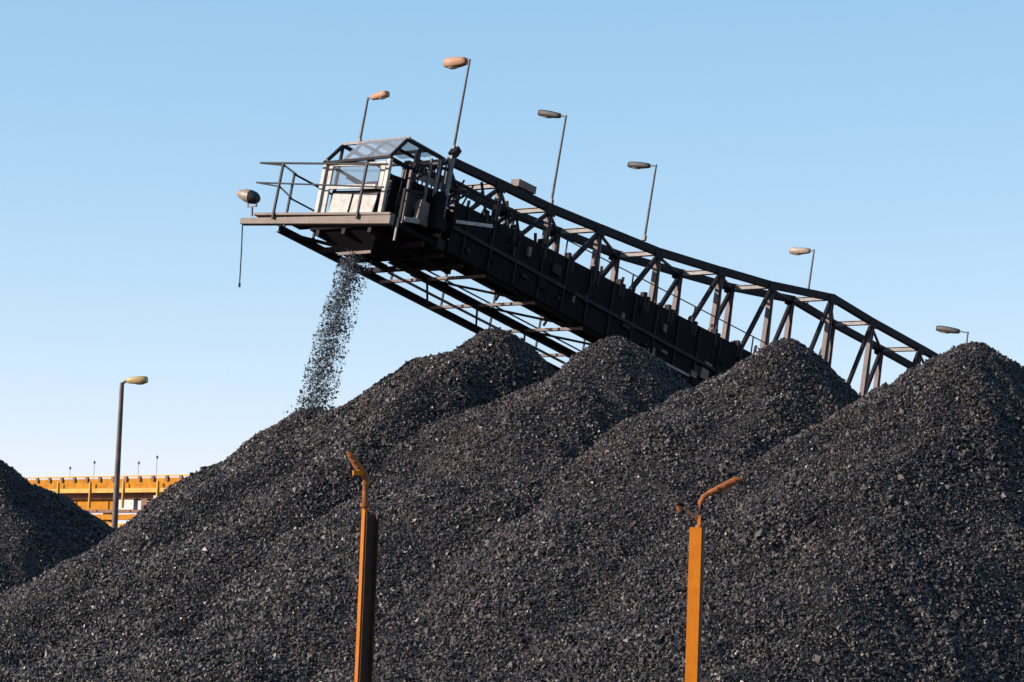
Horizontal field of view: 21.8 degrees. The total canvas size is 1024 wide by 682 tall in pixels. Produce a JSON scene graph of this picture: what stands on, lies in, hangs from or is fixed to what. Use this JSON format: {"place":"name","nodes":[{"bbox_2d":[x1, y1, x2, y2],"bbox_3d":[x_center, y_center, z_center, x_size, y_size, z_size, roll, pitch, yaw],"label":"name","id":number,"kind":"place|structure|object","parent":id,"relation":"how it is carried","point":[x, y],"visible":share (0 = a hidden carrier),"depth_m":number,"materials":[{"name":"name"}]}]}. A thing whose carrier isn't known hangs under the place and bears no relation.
{"place":"outdoors","nodes":[
{"label":"outdoors","id":0,"kind":"place"},
{"bbox_2d":[0,0,1023,522],"label":"sky","id":1,"kind":"structure","parent":0,"point":[884,139],"materials":[{"name":"blue"}]},
{"label":"ground","id":2,"kind":"structure","parent":0,"visible":0},
{"bbox_2d":[0,460,116,594],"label":"coal heap","id":3,"kind":"object","parent":2,"relation":"on","point":[42,529],"visible":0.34,"depth_m":69.03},
{"bbox_2d":[25,456,189,527],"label":"conveyor gantry","id":4,"kind":"object","parent":2,"relation":"on","point":[93,495],"visible":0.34,"depth_m":153.51,"materials":[{"name":"orange metal"}]},
{"bbox_2d":[111,376,147,528],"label":"lamp post","id":5,"kind":"object","parent":2,"relation":"on","point":[139,380],"visible":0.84,"depth_m":84.93,"materials":[{"name":"grey metal"}]},
{"bbox_2d":[97,406,324,545],"bbox_3d":[-4.207,5.405,61.994,20.060,7.792,21.356,2,-5,0],"label":"coal heap","id":6,"kind":"object","parent":2,"relation":"on","point":[284,429],"visible":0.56,"depth_m":61.09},
{"bbox_2d":[283,249,376,415],"bbox_3d":[-4.208,-0.175,62.299,2.289,3.981,1.635,-1,-6,28],"label":"falling coal","id":7,"kind":"object","parent":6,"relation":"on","point":[344,286],"visible":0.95,"depth_m":62.16,"materials":[{"name":"black stone"}]},
{"bbox_2d":[0,327,558,681],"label":"coal heap","id":8,"kind":"object","parent":2,"relation":"on","point":[114,604],"visible":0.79,"depth_m":56.24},
{"bbox_2d":[346,450,379,681],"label":"lamp post","id":9,"kind":"object","parent":2,"relation":"on","point":[364,656],"visible":1,"depth_m":25.92,"materials":[{"name":"orange metal"}]},
{"bbox_2d":[94,335,692,681],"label":"coal heap","id":10,"kind":"object","parent":2,"relation":"on","point":[442,493],"visible":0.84,"depth_m":53.18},
{"bbox_2d":[295,337,861,681],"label":"coal heap","id":11,"kind":"object","parent":2,"relation":"on","point":[511,598],"visible":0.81,"depth_m":50.95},
{"bbox_2d":[236,57,968,395],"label":"coal stacker","id":12,"kind":"object","parent":2,"relation":"on","point":[406,222],"visible":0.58,"depth_m":65.29,"materials":[{"name":"metal"}]},
{"bbox_2d":[238,224,242,286],"bbox_3d":[-6.454,-2.075,63.408,0.052,1.600,0.060,2,-5,0],"label":"hanging cable","id":13,"kind":"object","parent":12,"relation":"hanging from","point":[239,284],"visible":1,"depth_m":63.39,"materials":[{"name":"metal"}]},
{"bbox_2d":[676,477,741,681],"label":"lamp post","id":14,"kind":"object","parent":2,"relation":"on","point":[695,603],"visible":1,"depth_m":25.88,"materials":[{"name":"orange metal"}]},
{"bbox_2d":[504,341,1023,681],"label":"coal heap","id":15,"kind":"object","parent":2,"relation":"on","point":[875,534],"visible":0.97,"depth_m":47.24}
]}

